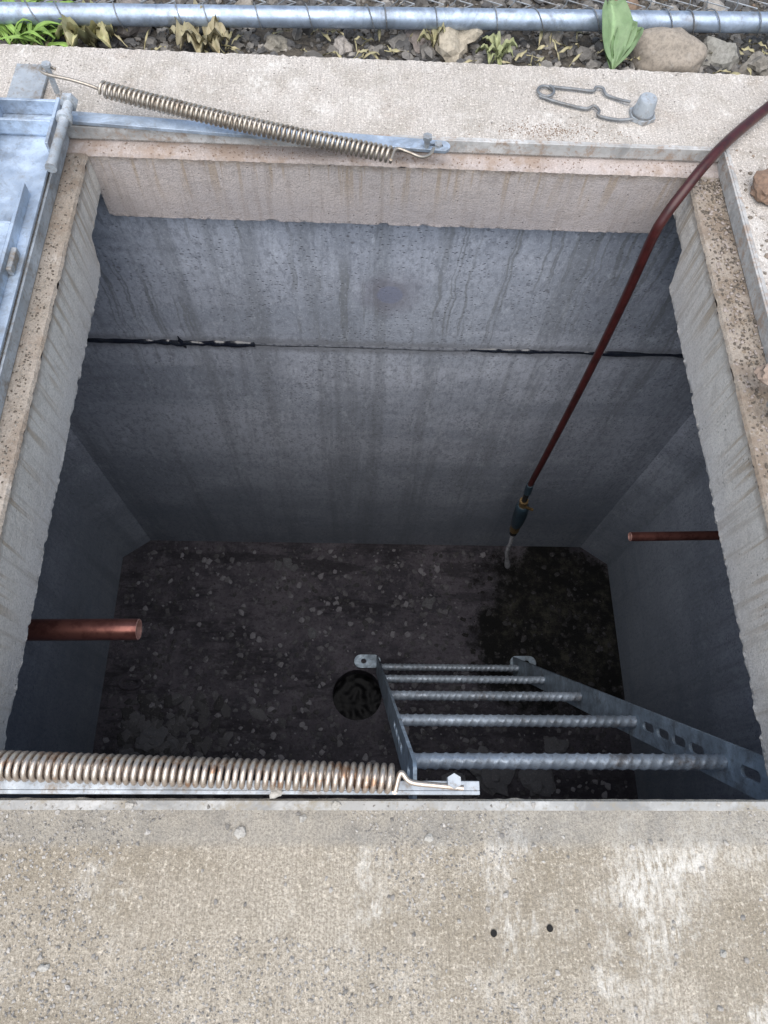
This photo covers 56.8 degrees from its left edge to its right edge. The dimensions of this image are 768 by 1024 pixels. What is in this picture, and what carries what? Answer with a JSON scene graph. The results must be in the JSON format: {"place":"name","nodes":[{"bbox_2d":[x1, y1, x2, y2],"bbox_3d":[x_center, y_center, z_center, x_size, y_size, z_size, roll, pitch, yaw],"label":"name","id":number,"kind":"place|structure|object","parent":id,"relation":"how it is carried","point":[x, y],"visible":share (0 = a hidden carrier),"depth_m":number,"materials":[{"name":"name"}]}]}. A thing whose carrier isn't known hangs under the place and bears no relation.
{"place":"outdoors","nodes":[
{"label":"outdoors","id":0,"kind":"place"},
{"bbox_2d":[0,0,767,75],"bbox_3d":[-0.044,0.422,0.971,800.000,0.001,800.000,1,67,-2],"label":"ground","id":1,"kind":"structure","parent":0,"point":[585,40],"depth_m":1.63,"materials":[{"name":"grey gravel"}]},
{"bbox_2d":[0,0,74,46],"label":"grass tuft","id":2,"kind":"object","parent":1,"relation":"on","point":[19,31],"visible":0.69,"depth_m":1.52,"materials":[{"name":"green plant"}]},
{"bbox_2d":[55,0,114,48],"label":"dry leaf weed","id":3,"kind":"object","parent":1,"relation":"on","point":[74,32],"visible":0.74,"depth_m":1.51,"materials":[{"name":"beige plant"}]},
{"bbox_2d":[112,0,151,37],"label":"stone","id":4,"kind":"object","parent":1,"relation":"on","point":[121,31],"visible":0.21,"depth_m":1.57,"materials":[{"name":"grey stone"}]},
{"bbox_2d":[169,0,229,52],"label":"dry leaf weed","id":5,"kind":"object","parent":1,"relation":"on","point":[215,32],"visible":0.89,"depth_m":1.53,"materials":[{"name":"beige plant"}]},
{"bbox_2d":[234,0,252,4],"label":"stone","id":6,"kind":"object","parent":1,"relation":"on","point":[244,2],"visible":0.15,"depth_m":1.60,"materials":[{"name":"beige stone"}]},
{"bbox_2d":[264,34,287,52],"bbox_3d":[-0.242,-1.051,1.598,0.055,0.038,0.045,1,67,-2],"label":"stone","id":7,"kind":"object","parent":1,"relation":"on","point":[277,43],"visible":0.98,"depth_m":1.59,"materials":[{"name":"beige stone"}]},
{"bbox_2d":[334,35,352,55],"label":"stone","id":8,"kind":"object","parent":1,"relation":"on","point":[342,44],"visible":0.94,"depth_m":1.59,"materials":[{"name":"grey stone"}]},
{"bbox_2d":[0,44,767,1023],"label":"concrete vault","id":9,"kind":"object","parent":1,"relation":"on","point":[274,352],"visible":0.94,"depth_m":1.66,"materials":[{"name":"concrete"}]},
{"bbox_2d":[26,618,141,640],"bbox_3d":[-0.826,0.229,1.336,0.720,0.070,0.070,1,67,-2],"label":"copper pipe","id":10,"kind":"object","parent":9,"relation":"attached to","point":[78,629],"visible":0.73,"depth_m":1.33,"materials":[{"name":"metal"}]},
{"bbox_2d":[0,750,463,794],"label":"extension spring","id":11,"kind":"object","parent":9,"relation":"attached to","point":[56,767],"visible":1,"depth_m":0.89,"materials":[{"name":"metal"}]},
{"bbox_2d":[96,545,628,798],"bbox_3d":[-0.078,0.743,3.235,2.312,0.083,1.254,1,67,-2],"label":"floor rubble","id":12,"kind":"object","parent":9,"relation":"on","point":[144,737],"visible":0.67,"depth_m":3.17,"materials":[{"name":"grey gravel"}]},
{"bbox_2d":[0,124,767,810],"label":"access hatch frame","id":13,"kind":"object","parent":9,"relation":"on","point":[744,240],"visible":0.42,"depth_m":1.30,"materials":[{"name":"metal"}]},
{"bbox_2d":[0,134,48,355],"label":"hatch lid","id":14,"kind":"object","parent":13,"relation":"attached to","point":[23,171],"visible":0.93,"depth_m":1.28,"materials":[{"name":"silver metal"}]},
{"bbox_2d":[39,65,434,163],"bbox_3d":[-0.290,-0.755,1.357,0.782,0.041,0.075,12,67,2],"label":"extension spring","id":15,"kind":"object","parent":14,"relation":"on","point":[182,109],"visible":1,"depth_m":1.35,"materials":[{"name":"metal"}]},
{"bbox_2d":[0,60,77,172],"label":"hatch hinge","id":16,"kind":"object","parent":13,"relation":"attached to","point":[26,108],"visible":0.95,"depth_m":1.35,"materials":[{"name":"silver metal"}]},
{"bbox_2d":[0,773,479,795],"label":"hatch support bar","id":17,"kind":"object","parent":13,"relation":"attached to","point":[454,781],"visible":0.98,"depth_m":0.92,"materials":[{"name":"silver metal"}]},
{"bbox_2d":[72,111,449,153],"bbox_3d":[-0.261,-0.750,1.382,0.787,0.032,0.031,4,66,-1],"label":"hatch hold open arm","id":18,"kind":"object","parent":13,"relation":"attached to","point":[426,143],"visible":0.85,"depth_m":1.39},
{"bbox_2d":[0,46,767,1023],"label":"loose grit","id":19,"kind":"object","parent":9,"relation":"on","point":[276,792],"visible":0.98,"depth_m":0.89,"materials":[{"name":"beige gravel"}]},
{"bbox_2d":[491,924,552,936],"bbox_3d":[0.170,0.515,0.874,0.078,0.001,0.008,-3,67,-4],"label":"anchor hole","id":20,"kind":"object","parent":9,"relation":"on","point":[494,932],"visible":1,"depth_m":0.87,"materials":[{"name":"black"}]},
{"bbox_2d":[354,654,767,799],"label":"ladder","id":21,"kind":"object","parent":9,"relation":"on","point":[724,761],"visible":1,"depth_m":1.81,"materials":[{"name":"metal"}]},
{"bbox_2d":[536,84,632,121],"bbox_3d":[0.424,-0.863,1.477,0.209,0.010,0.089,23,67,7],"label":"snap clip","id":22,"kind":"object","parent":9,"relation":"on","point":[552,88],"visible":1,"depth_m":1.47,"materials":[{"name":"metal"}]},
{"bbox_2d":[504,101,767,568],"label":"hose","id":23,"kind":"object","parent":9,"relation":"on","point":[711,157],"visible":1,"depth_m":1.59,"materials":[{"name":"rubber"}]},
{"bbox_2d":[629,92,657,125],"bbox_3d":[0.533,-0.827,1.451,0.049,0.042,0.057,1,67,-2],"label":"cap nut","id":24,"kind":"object","parent":9,"relation":"on","point":[642,111],"visible":1,"depth_m":1.44,"materials":[{"name":"metal"}]},
{"bbox_2d":[628,531,719,540],"bbox_3d":[0.885,0.056,1.708,0.600,0.038,0.038,-1,67,-3],"label":"copper pipe","id":25,"kind":"object","parent":9,"relation":"attached to","point":[674,536],"visible":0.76,"depth_m":1.69,"materials":[{"name":"metal"}]},
{"bbox_2d":[750,169,767,204],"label":"stone","id":26,"kind":"object","parent":9,"relation":"on","point":[759,190],"visible":1,"depth_m":1.37,"materials":[{"name":"beige stone"}]},
{"bbox_2d":[754,363,767,384],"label":"stone","id":27,"kind":"object","parent":9,"relation":"on","point":[761,373],"visible":1,"depth_m":1.21,"materials":[{"name":"beige stone"}]},
{"bbox_2d":[0,0,767,35],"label":"chain link fence","id":28,"kind":"object","parent":1,"relation":"on","point":[319,16],"visible":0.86,"depth_m":1.55,"materials":[{"name":"metal"}]},
{"bbox_2d":[373,2,396,32],"bbox_3d":[0.004,-1.139,1.640,0.089,0.070,0.067,41,71,14],"label":"stone","id":29,"kind":"object","parent":1,"relation":"on","point":[387,4],"visible":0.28,"depth_m":1.62,"materials":[{"name":"grey stone"}]},
{"bbox_2d":[7,27,767,74],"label":"plant litter","id":30,"kind":"object","parent":1,"relation":"on","point":[520,55],"visible":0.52,"depth_m":1.59,"materials":[{"name":"brown plant"}]},
{"bbox_2d":[405,30,431,53],"bbox_3d":[0.084,-1.089,1.621,0.084,0.065,0.106,32,69,11],"label":"stone","id":31,"kind":"object","parent":1,"relation":"on","point":[414,37],"visible":0.37,"depth_m":1.60,"materials":[{"name":"grey stone"}]},
{"bbox_2d":[417,22,445,47],"bbox_3d":[0.107,-1.059,1.585,0.061,0.061,0.047,7,66,0],"label":"dry leaf weed","id":32,"kind":"object","parent":1,"relation":"on","point":[429,36],"visible":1,"depth_m":1.57,"materials":[{"name":"beige plant"}]},
{"bbox_2d":[434,7,482,62],"bbox_3d":[0.161,-1.084,1.618,0.118,0.089,0.178,1,67,-2],"label":"stone","id":33,"kind":"object","parent":1,"relation":"on","point":[453,46],"visible":0.56,"depth_m":1.58,"materials":[{"name":"beige stone"}]},
{"bbox_2d":[475,31,517,64],"bbox_3d":[0.247,-1.026,1.573,0.072,0.059,0.088,-39,74,-17],"label":"dry leaf weed","id":34,"kind":"object","parent":1,"relation":"on","point":[496,46],"visible":0.98,"depth_m":1.56,"materials":[{"name":"plant"}]},
{"bbox_2d":[493,33,515,57],"bbox_3d":[0.276,-1.062,1.621,0.053,0.057,0.054,1,67,-2],"label":"stone","id":35,"kind":"object","parent":1,"relation":"on","point":[505,36],"visible":0.23,"depth_m":1.60,"materials":[{"name":"grey stone"}]},
{"bbox_2d":[540,31,563,48],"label":"stone","id":36,"kind":"object","parent":1,"relation":"on","point":[557,36],"visible":0.51,"depth_m":1.63,"materials":[{"name":"grey stone"}]},
{"bbox_2d":[602,0,643,68],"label":"broadleaf weed","id":37,"kind":"object","parent":1,"relation":"on","point":[622,32],"visible":0.91,"depth_m":1.55,"materials":[{"name":"green plant"}]},
{"bbox_2d":[628,27,706,72],"bbox_3d":[0.644,-1.042,1.614,0.177,0.105,0.118,1,67,-2],"label":"boulder","id":38,"kind":"object","parent":1,"relation":"on","point":[667,49],"visible":0.73,"depth_m":1.58,"materials":[{"name":"stone"}]},
{"bbox_2d":[701,36,738,70],"bbox_3d":[0.765,-1.044,1.636,0.092,0.082,0.093,35,69,12],"label":"stone","id":39,"kind":"object","parent":1,"relation":"on","point":[723,55],"visible":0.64,"depth_m":1.61,"materials":[{"name":"grey stone"}]},
{"bbox_2d":[739,51,767,75],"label":"stone","id":40,"kind":"object","parent":1,"relation":"on","point":[757,62],"visible":0.66,"depth_m":1.61,"materials":[{"name":"grey stone"}]}
]}

